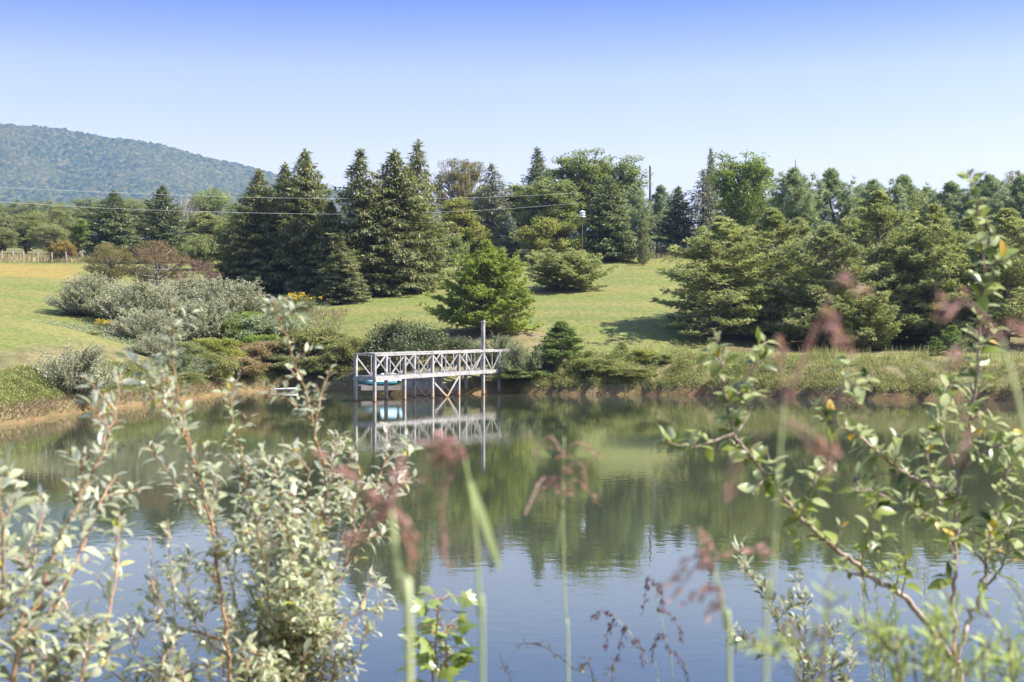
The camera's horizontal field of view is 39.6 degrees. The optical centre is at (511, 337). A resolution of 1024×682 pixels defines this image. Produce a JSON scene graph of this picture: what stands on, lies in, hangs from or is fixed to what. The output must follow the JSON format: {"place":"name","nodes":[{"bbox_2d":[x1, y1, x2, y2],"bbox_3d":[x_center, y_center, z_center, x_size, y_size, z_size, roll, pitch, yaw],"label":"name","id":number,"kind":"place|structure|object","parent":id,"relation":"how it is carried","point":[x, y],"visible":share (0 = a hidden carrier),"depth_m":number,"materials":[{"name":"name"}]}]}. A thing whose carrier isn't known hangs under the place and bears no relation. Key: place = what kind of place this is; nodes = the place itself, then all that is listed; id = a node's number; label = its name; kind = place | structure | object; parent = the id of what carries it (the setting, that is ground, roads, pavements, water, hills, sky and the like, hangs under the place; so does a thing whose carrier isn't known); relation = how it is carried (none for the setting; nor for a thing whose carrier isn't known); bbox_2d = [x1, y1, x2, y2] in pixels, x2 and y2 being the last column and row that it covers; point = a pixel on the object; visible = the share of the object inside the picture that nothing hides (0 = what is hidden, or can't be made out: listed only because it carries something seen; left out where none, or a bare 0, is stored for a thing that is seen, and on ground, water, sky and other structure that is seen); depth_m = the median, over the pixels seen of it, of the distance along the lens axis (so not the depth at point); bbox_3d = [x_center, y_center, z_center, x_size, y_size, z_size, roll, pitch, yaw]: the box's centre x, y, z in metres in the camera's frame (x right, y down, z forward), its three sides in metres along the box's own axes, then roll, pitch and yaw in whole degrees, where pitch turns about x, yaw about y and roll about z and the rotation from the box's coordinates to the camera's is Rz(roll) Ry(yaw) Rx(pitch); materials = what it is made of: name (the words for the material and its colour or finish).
{"place":"outdoors","nodes":[
{"label":"outdoors","id":0,"kind":"place"},
{"bbox_2d":[0,376,325,421],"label":"dry shore grass","id":1,"kind":"structure","parent":0,"point":[41,403],"depth_m":63.59,"materials":[{"name":"beige plant"}]},
{"bbox_2d":[0,123,820,245],"bbox_3d":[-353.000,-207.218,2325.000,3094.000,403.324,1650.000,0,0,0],"label":"mountain","id":2,"kind":"structure","parent":0,"point":[35,160],"depth_m":2438.36,"materials":[{"name":"green plant"}]},
{"bbox_2d":[0,390,1023,681],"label":"pond water","id":3,"kind":"structure","parent":0,"point":[634,528],"depth_m":23.61,"materials":[{"name":"blue liquid"}]},
{"bbox_2d":[0,242,1023,425],"bbox_3d":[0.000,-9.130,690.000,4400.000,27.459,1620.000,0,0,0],"label":"ground","id":4,"kind":"structure","parent":0,"point":[619,309],"depth_m":92.50,"materials":[{"name":"green plant"}]},
{"bbox_2d":[9,219,41,253],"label":"broadleaf tree","id":5,"kind":"object","parent":4,"relation":"on","point":[21,238],"visible":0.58,"depth_m":187.18,"materials":[{"name":"green plant"}]},
{"bbox_2d":[24,223,71,252],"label":"broadleaf tree","id":6,"kind":"object","parent":4,"relation":"on","point":[58,231],"visible":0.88,"depth_m":182.28,"materials":[{"name":"green plant"}]},
{"bbox_2d":[27,337,125,395],"bbox_3d":[-18.383,1.178,59.476,4.305,2.476,3.982,0,0,-14],"label":"olive shrub","id":7,"kind":"object","parent":4,"relation":"on","point":[89,367],"visible":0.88,"depth_m":59.01,"materials":[{"name":"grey plant"}]},
{"bbox_2d":[0,361,155,681],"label":"olive shrub","id":8,"kind":"object","parent":4,"relation":"on","point":[24,630],"visible":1,"depth_m":2.83,"materials":[{"name":"green plant"}]},
{"bbox_2d":[42,268,122,315],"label":"olive shrub","id":9,"kind":"object","parent":4,"relation":"on","point":[80,294],"visible":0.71,"depth_m":99.77,"materials":[{"name":"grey plant"}]},
{"bbox_2d":[0,252,196,262],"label":"fence","id":10,"kind":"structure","parent":4,"relation":"on","point":[26,258],"depth_m":159.88,"materials":[{"name":"beige wood"}]},
{"bbox_2d":[80,242,138,283],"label":"dogwood tree","id":11,"kind":"object","parent":4,"relation":"on","point":[111,254],"visible":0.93,"depth_m":119.44,"materials":[{"name":"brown plant"}]},
{"bbox_2d":[83,190,141,256],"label":"spruce tree","id":12,"kind":"object","parent":4,"relation":"on","point":[113,220],"visible":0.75,"depth_m":164.87,"materials":[{"name":"green plant"}]},
{"bbox_2d":[83,273,190,321],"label":"olive shrub","id":13,"kind":"object","parent":4,"relation":"on","point":[130,297],"visible":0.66,"depth_m":97.83,"materials":[{"name":"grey plant"}]},
{"bbox_2d":[101,303,193,343],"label":"olive shrub","id":14,"kind":"object","parent":4,"relation":"on","point":[129,328],"visible":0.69,"depth_m":88.05,"materials":[{"name":"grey plant"}]},
{"bbox_2d":[0,355,304,406],"bbox_3d":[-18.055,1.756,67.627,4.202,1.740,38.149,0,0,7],"label":"bank weeds","id":15,"kind":"object","parent":4,"relation":"on","point":[3,380],"visible":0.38,"depth_m":57.91,"materials":[{"name":"green plant"}]},
{"bbox_2d":[116,238,190,287],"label":"dogwood tree","id":16,"kind":"object","parent":4,"relation":"on","point":[166,257],"visible":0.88,"depth_m":117.37,"materials":[{"name":"brown plant"}]},
{"bbox_2d":[124,332,186,358],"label":"olive shrub","id":17,"kind":"object","parent":4,"relation":"on","point":[152,345],"visible":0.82,"depth_m":78.42,"materials":[{"name":"grey plant"}]},
{"bbox_2d":[127,184,191,261],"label":"spruce tree","id":18,"kind":"object","parent":4,"relation":"on","point":[156,229],"visible":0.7,"depth_m":157.34,"materials":[{"name":"green plant"}]},
{"bbox_2d":[92,298,246,681],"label":"olive shrub","id":19,"kind":"object","parent":4,"relation":"on","point":[171,666],"visible":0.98,"depth_m":3.27,"materials":[{"name":"green plant"}]},
{"bbox_2d":[14,299,331,378],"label":"thicket undergrowth","id":20,"kind":"object","parent":4,"relation":"on","point":[103,335],"visible":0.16,"depth_m":87.01,"materials":[{"name":"green plant"}]},
{"bbox_2d":[147,351,215,374],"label":"shrub","id":21,"kind":"object","parent":4,"relation":"on","point":[185,364],"visible":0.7,"depth_m":74.50,"materials":[{"name":"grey plant"}]},
{"bbox_2d":[157,273,214,315],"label":"olive shrub","id":22,"kind":"object","parent":4,"relation":"on","point":[183,286],"visible":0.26,"depth_m":104.14,"materials":[{"name":"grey plant"}]},
{"bbox_2d":[172,234,219,269],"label":"shrub","id":23,"kind":"object","parent":4,"relation":"on","point":[200,247],"visible":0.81,"depth_m":141.03,"materials":[{"name":"green plant"}]},
{"bbox_2d":[173,211,232,251],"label":"broadleaf tree","id":24,"kind":"object","parent":4,"relation":"on","point":[201,225],"visible":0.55,"depth_m":169.99,"materials":[{"name":"green plant"}]},
{"bbox_2d":[162,291,246,345],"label":"olive shrub","id":25,"kind":"object","parent":4,"relation":"on","point":[201,323],"visible":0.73,"depth_m":92.95,"materials":[{"name":"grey plant"}]},
{"bbox_2d":[184,187,240,234],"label":"broadleaf tree","id":26,"kind":"object","parent":4,"relation":"on","point":[215,206],"visible":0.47,"depth_m":235.93,"materials":[{"name":"green plant"}]},
{"bbox_2d":[188,352,240,380],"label":"shrub","id":27,"kind":"object","parent":4,"relation":"on","point":[220,361],"visible":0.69,"depth_m":78.15,"materials":[{"name":"green plant"}]},
{"bbox_2d":[189,337,249,358],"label":"shrub","id":28,"kind":"object","parent":4,"relation":"on","point":[217,346],"visible":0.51,"depth_m":83.84,"materials":[{"name":"green plant"}]},
{"bbox_2d":[181,271,278,321],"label":"olive shrub","id":29,"kind":"object","parent":4,"relation":"on","point":[248,301],"visible":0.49,"depth_m":102.06,"materials":[{"name":"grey plant"}]},
{"bbox_2d":[206,311,269,347],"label":"shrub","id":30,"kind":"object","parent":4,"relation":"on","point":[226,325],"visible":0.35,"depth_m":92.83,"materials":[{"name":"green plant"}]},
{"bbox_2d":[122,298,358,388],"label":"ravine undergrowth","id":31,"kind":"object","parent":4,"relation":"on","point":[317,374],"visible":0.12,"depth_m":83.81,"materials":[{"name":"green plant"}]},
{"bbox_2d":[213,355,272,375],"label":"shrub","id":32,"kind":"object","parent":4,"relation":"on","point":[248,365],"visible":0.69,"depth_m":82.29,"materials":[{"name":"brown plant"}]},
{"bbox_2d":[220,169,290,293],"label":"spruce tree","id":33,"kind":"object","parent":4,"relation":"on","point":[255,218],"visible":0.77,"depth_m":120.80,"materials":[{"name":"green plant"}]},
{"bbox_2d":[233,340,293,362],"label":"shrub","id":34,"kind":"object","parent":4,"relation":"on","point":[261,350],"visible":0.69,"depth_m":86.05,"materials":[{"name":"brown plant"}]},
{"bbox_2d":[233,313,306,341],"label":"shrub","id":35,"kind":"object","parent":4,"relation":"on","point":[263,324],"visible":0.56,"depth_m":91.06,"materials":[{"name":"green plant"}]},
{"bbox_2d":[257,148,334,294],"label":"spruce tree","id":36,"kind":"object","parent":4,"relation":"on","point":[304,207],"visible":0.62,"depth_m":119.49,"materials":[{"name":"green plant"}]},
{"bbox_2d":[182,294,423,681],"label":"olive shrub","id":37,"kind":"object","parent":4,"relation":"on","point":[284,623],"visible":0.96,"depth_m":3.55,"materials":[{"name":"green plant"}]},
{"bbox_2d":[275,324,361,357],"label":"shrub","id":38,"kind":"object","parent":4,"relation":"on","point":[299,338],"visible":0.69,"depth_m":86.62,"materials":[{"name":"green plant"}]},
{"bbox_2d":[294,356,353,375],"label":"shrub","id":39,"kind":"object","parent":4,"relation":"on","point":[318,364],"visible":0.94,"depth_m":83.93,"materials":[{"name":"green plant"}]},
{"bbox_2d":[286,199,364,297],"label":"spruce tree","id":40,"kind":"object","parent":4,"relation":"on","point":[326,222],"visible":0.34,"depth_m":116.95,"materials":[{"name":"green plant"}]},
{"bbox_2d":[309,240,372,304],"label":"spruce tree","id":41,"kind":"object","parent":4,"relation":"on","point":[342,277],"visible":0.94,"depth_m":111.26,"materials":[{"name":"green plant"}]},
{"bbox_2d":[316,336,369,367],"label":"shrub","id":42,"kind":"object","parent":4,"relation":"on","point":[342,348],"visible":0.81,"depth_m":84.22,"materials":[{"name":"green plant"}]},
{"bbox_2d":[310,148,406,295],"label":"spruce tree","id":43,"kind":"object","parent":4,"relation":"on","point":[360,191],"visible":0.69,"depth_m":116.26,"materials":[{"name":"green plant"}]},
{"bbox_2d":[313,449,420,681],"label":"grass stalk","id":44,"kind":"object","parent":4,"relation":"on","point":[403,590],"depth_m":0.95,"materials":[{"name":"plant"}]},
{"bbox_2d":[343,148,450,296],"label":"spruce tree","id":45,"kind":"object","parent":4,"relation":"on","point":[405,208],"visible":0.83,"depth_m":117.58,"materials":[{"name":"green plant"}]},
{"bbox_2d":[361,317,464,370],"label":"shrub","id":46,"kind":"object","parent":4,"relation":"on","point":[405,337],"visible":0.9,"depth_m":80.78,"materials":[{"name":"green plant"}]},
{"bbox_2d":[401,138,457,279],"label":"spruce tree","id":47,"kind":"object","parent":4,"relation":"on","point":[424,176],"visible":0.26,"depth_m":128.41,"materials":[{"name":"green plant"}]},
{"bbox_2d":[353,320,509,401],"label":"dock","id":48,"kind":"object","parent":4,"relation":"on","point":[386,376],"visible":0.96,"depth_m":73.92,"materials":[{"name":"white wood"}]},
{"bbox_2d":[392,585,479,681],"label":"maple seedling","id":49,"kind":"object","parent":4,"relation":"on","point":[425,657],"visible":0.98,"depth_m":3.42,"materials":[{"name":"green plant"}]},
{"bbox_2d":[416,431,501,681],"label":"grass stalk","id":50,"kind":"object","parent":4,"relation":"on","point":[443,449],"depth_m":1.12,"materials":[{"name":"plant"}]},
{"bbox_2d":[427,158,490,210],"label":"oak tree","id":51,"kind":"object","parent":4,"relation":"on","point":[470,177],"visible":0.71,"depth_m":165.12,"materials":[{"name":"green plant"}]},
{"bbox_2d":[435,196,487,260],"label":"broadleaf tree","id":52,"kind":"object","parent":4,"relation":"on","point":[462,218],"visible":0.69,"depth_m":145.42,"materials":[{"name":"green plant"}]},
{"bbox_2d":[416,238,543,333],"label":"pine tree","id":53,"kind":"object","parent":4,"relation":"on","point":[475,274],"visible":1,"depth_m":91.60,"materials":[{"name":"green plant"}]},
{"bbox_2d":[464,163,531,247],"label":"spruce tree","id":54,"kind":"object","parent":4,"relation":"on","point":[491,204],"visible":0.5,"depth_m":153.69,"materials":[{"name":"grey plant"}]},
{"bbox_2d":[467,333,531,362],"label":"olive shrub","id":55,"kind":"object","parent":4,"relation":"on","point":[497,344],"visible":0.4,"depth_m":82.28,"materials":[{"name":"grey plant"}]},
{"bbox_2d":[492,212,527,260],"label":"spruce tree","id":56,"kind":"object","parent":4,"relation":"on","point":[510,245],"visible":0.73,"depth_m":144.63,"materials":[{"name":"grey plant"}]},
{"bbox_2d":[495,338,557,377],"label":"olive shrub","id":57,"kind":"object","parent":4,"relation":"on","point":[519,360],"visible":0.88,"depth_m":79.40,"materials":[{"name":"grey plant"}]},
{"bbox_2d":[517,146,552,248],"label":"spruce tree","id":58,"kind":"object","parent":4,"relation":"on","point":[538,171],"visible":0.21,"depth_m":167.67,"materials":[{"name":"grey plant"}]},
{"bbox_2d":[511,176,588,229],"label":"poplar tree","id":59,"kind":"object","parent":4,"relation":"on","point":[556,209],"visible":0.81,"depth_m":150.80,"materials":[{"name":"green plant"}]},
{"bbox_2d":[508,216,592,260],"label":"shrub","id":60,"kind":"object","parent":4,"relation":"on","point":[542,234],"visible":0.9,"depth_m":141.76,"materials":[{"name":"green plant"}]},
{"bbox_2d":[526,321,595,366],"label":"pine tree","id":61,"kind":"object","parent":4,"relation":"on","point":[557,331],"visible":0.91,"depth_m":80.22,"materials":[{"name":"green plant"}]},
{"bbox_2d":[513,247,619,289],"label":"pine tree","id":62,"kind":"object","parent":4,"relation":"on","point":[574,270],"visible":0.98,"depth_m":116.57,"materials":[{"name":"green plant"}]},
{"bbox_2d":[542,147,615,250],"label":"poplar tree","id":63,"kind":"object","parent":4,"relation":"on","point":[582,167],"visible":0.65,"depth_m":160.33,"materials":[{"name":"green plant"}]},
{"bbox_2d":[566,358,616,373],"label":"shrub","id":64,"kind":"object","parent":4,"relation":"on","point":[592,364],"visible":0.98,"depth_m":78.42,"materials":[{"name":"green plant"}]},
{"bbox_2d":[578,176,638,260],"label":"fir tree","id":65,"kind":"object","parent":4,"relation":"on","point":[613,243],"visible":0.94,"depth_m":142.85,"materials":[{"name":"green plant"}]},
{"bbox_2d":[578,154,652,221],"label":"poplar tree","id":66,"kind":"object","parent":4,"relation":"on","point":[622,168],"visible":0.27,"depth_m":162.23,"materials":[{"name":"green plant"}]},
{"bbox_2d":[617,184,663,244],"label":"white pine tree","id":67,"kind":"object","parent":4,"relation":"on","point":[635,194],"visible":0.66,"depth_m":153.56,"materials":[{"name":"grey plant"}]},
{"bbox_2d":[637,184,680,250],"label":"white pine tree","id":68,"kind":"object","parent":4,"relation":"on","point":[661,195],"visible":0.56,"depth_m":156.45,"materials":[{"name":"grey plant"}]},
{"bbox_2d":[641,575,688,681],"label":"grass stalk","id":69,"kind":"object","parent":4,"relation":"on","point":[659,610],"depth_m":3.10,"materials":[{"name":"brown plant"}]},
{"bbox_2d":[650,186,700,256],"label":"spruce tree","id":70,"kind":"object","parent":4,"relation":"on","point":[677,215],"visible":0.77,"depth_m":149.56,"materials":[{"name":"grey plant"}]},
{"bbox_2d":[674,169,720,255],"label":"spruce tree","id":71,"kind":"object","parent":4,"relation":"on","point":[698,205],"visible":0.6,"depth_m":148.51,"materials":[{"name":"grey plant"}]},
{"bbox_2d":[655,528,771,681],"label":"grass stalk","id":72,"kind":"object","parent":4,"relation":"on","point":[710,589],"depth_m":1.30,"materials":[{"name":"brown plant"}]},
{"bbox_2d":[649,215,801,337],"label":"pine tree","id":73,"kind":"object","parent":4,"relation":"on","point":[716,278],"visible":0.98,"depth_m":92.36,"materials":[{"name":"green plant"}]},
{"bbox_2d":[704,149,778,226],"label":"broadleaf tree","id":74,"kind":"object","parent":4,"relation":"on","point":[755,171],"visible":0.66,"depth_m":158.72,"materials":[{"name":"green plant"}]},
{"bbox_2d":[714,177,768,244],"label":"pine tree","id":75,"kind":"object","parent":4,"relation":"on","point":[743,215],"visible":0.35,"depth_m":131.68,"materials":[{"name":"green plant"}]},
{"bbox_2d":[469,348,1023,390],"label":"bank grass","id":76,"kind":"structure","parent":4,"relation":"on","point":[872,362],"depth_m":74.79,"materials":[{"name":"green plant"}]},
{"bbox_2d":[530,376,1023,393],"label":"overhanging grass","id":77,"kind":"structure","parent":4,"relation":"on","point":[715,381],"depth_m":73.89,"materials":[{"name":"plant"}]},
{"bbox_2d":[700,206,854,336],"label":"pine tree","id":78,"kind":"object","parent":4,"relation":"on","point":[770,222],"visible":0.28,"depth_m":96.24,"materials":[{"name":"green plant"}]},
{"bbox_2d":[723,535,865,681],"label":"olive sapling","id":79,"kind":"object","parent":4,"relation":"on","point":[842,676],"visible":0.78,"depth_m":4.29,"materials":[{"name":"green plant"}]},
{"bbox_2d":[760,159,828,238],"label":"white pine tree","id":80,"kind":"object","parent":4,"relation":"on","point":[792,197],"visible":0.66,"depth_m":139.75,"materials":[{"name":"grey plant"}]},
{"bbox_2d":[735,560,853,681],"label":"goldenrod plant","id":81,"kind":"object","parent":4,"relation":"on","point":[794,640],"visible":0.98,"depth_m":1.24,"materials":[{"name":"green plant"}]},
{"bbox_2d":[723,264,875,681],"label":"grass stalk","id":82,"kind":"object","parent":4,"relation":"on","point":[769,586],"depth_m":1.00,"materials":[{"name":"brown plant"}]},
{"bbox_2d":[746,224,906,349],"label":"pine tree","id":83,"kind":"object","parent":4,"relation":"on","point":[802,324],"visible":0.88,"depth_m":91.06,"materials":[{"name":"green plant"}]},
{"bbox_2d":[650,168,1023,681],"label":"apple sapling","id":84,"kind":"object","parent":4,"relation":"on","point":[670,437],"visible":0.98,"depth_m":3.28,"materials":[{"name":"green plant"}]},
{"bbox_2d":[802,168,876,251],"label":"white pine tree","id":85,"kind":"object","parent":4,"relation":"on","point":[829,183],"visible":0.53,"depth_m":141.75,"materials":[{"name":"grey plant"}]},
{"bbox_2d":[812,288,905,350],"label":"pine tree","id":86,"kind":"object","parent":4,"relation":"on","point":[875,305],"visible":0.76,"depth_m":89.90,"materials":[{"name":"green plant"}]},
{"bbox_2d":[811,188,950,337],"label":"pine tree","id":87,"kind":"object","parent":4,"relation":"on","point":[873,212],"visible":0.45,"depth_m":96.63,"materials":[{"name":"green plant"}]},
{"bbox_2d":[845,551,932,681],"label":"goldenrod plant","id":88,"kind":"object","parent":4,"relation":"on","point":[882,660],"visible":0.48,"depth_m":3.70,"materials":[{"name":"green plant"}]},
{"bbox_2d":[836,599,967,681],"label":"goldenrod plant","id":89,"kind":"object","parent":4,"relation":"on","point":[897,645],"visible":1,"depth_m":1.72,"materials":[{"name":"green plant"}]},
{"bbox_2d":[873,173,936,237],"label":"white pine tree","id":90,"kind":"object","parent":4,"relation":"on","point":[903,187],"visible":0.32,"depth_m":143.62,"materials":[{"name":"grey plant"}]},
{"bbox_2d":[876,202,996,345],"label":"pine tree","id":91,"kind":"object","parent":4,"relation":"on","point":[931,229],"visible":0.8,"depth_m":93.37,"materials":[{"name":"green plant"}]},
{"bbox_2d":[930,180,983,249],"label":"white pine tree","id":92,"kind":"object","parent":4,"relation":"on","point":[946,194],"visible":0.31,"depth_m":141.81,"materials":[{"name":"grey plant"}]},
{"bbox_2d":[893,572,1023,681],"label":"goldenrod plant","id":93,"kind":"object","parent":4,"relation":"on","point":[1008,657],"visible":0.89,"depth_m":1.91,"materials":[{"name":"green plant"}]},
{"bbox_2d":[912,207,1023,346],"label":"pine tree","id":94,"kind":"object","parent":4,"relation":"on","point":[1004,311],"visible":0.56,"depth_m":93.36,"materials":[{"name":"green plant"}]},
{"bbox_2d":[922,215,1020,332],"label":"pine tree","id":95,"kind":"object","parent":4,"relation":"on","point":[967,223],"visible":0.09,"depth_m":100.87,"materials":[{"name":"green plant"}]},
{"bbox_2d":[930,288,1023,465],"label":"grass stalk","id":96,"kind":"object","parent":4,"relation":"on","point":[955,354],"depth_m":0.90,"materials":[{"name":"brown plant"}]},
{"bbox_2d":[948,173,1012,255],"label":"white pine tree","id":97,"kind":"object","parent":4,"relation":"on","point":[990,191],"visible":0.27,"depth_m":141.38,"materials":[{"name":"grey plant"}]},
{"bbox_2d":[984,173,1023,259],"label":"white pine tree","id":98,"kind":"object","parent":4,"relation":"on","point":[1014,198],"visible":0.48,"depth_m":137.47,"materials":[{"name":"grey plant"}]},
{"bbox_2d":[0,0,1023,241],"label":"sky","id":99,"kind":"structure","parent":0,"point":[928,91],"materials":[{"name":"blue"}]},
{"bbox_2d":[525,436,601,681],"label":"grass stalk","id":100,"kind":"object","parent":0,"point":[561,520],"depth_m":1.70,"materials":[{"name":"plant"}]},
{"bbox_2d":[472,339,1023,361],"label":"tall bank grass","id":101,"kind":"structure","parent":0,"point":[826,354],"depth_m":79.26,"materials":[{"name":"green plant"}]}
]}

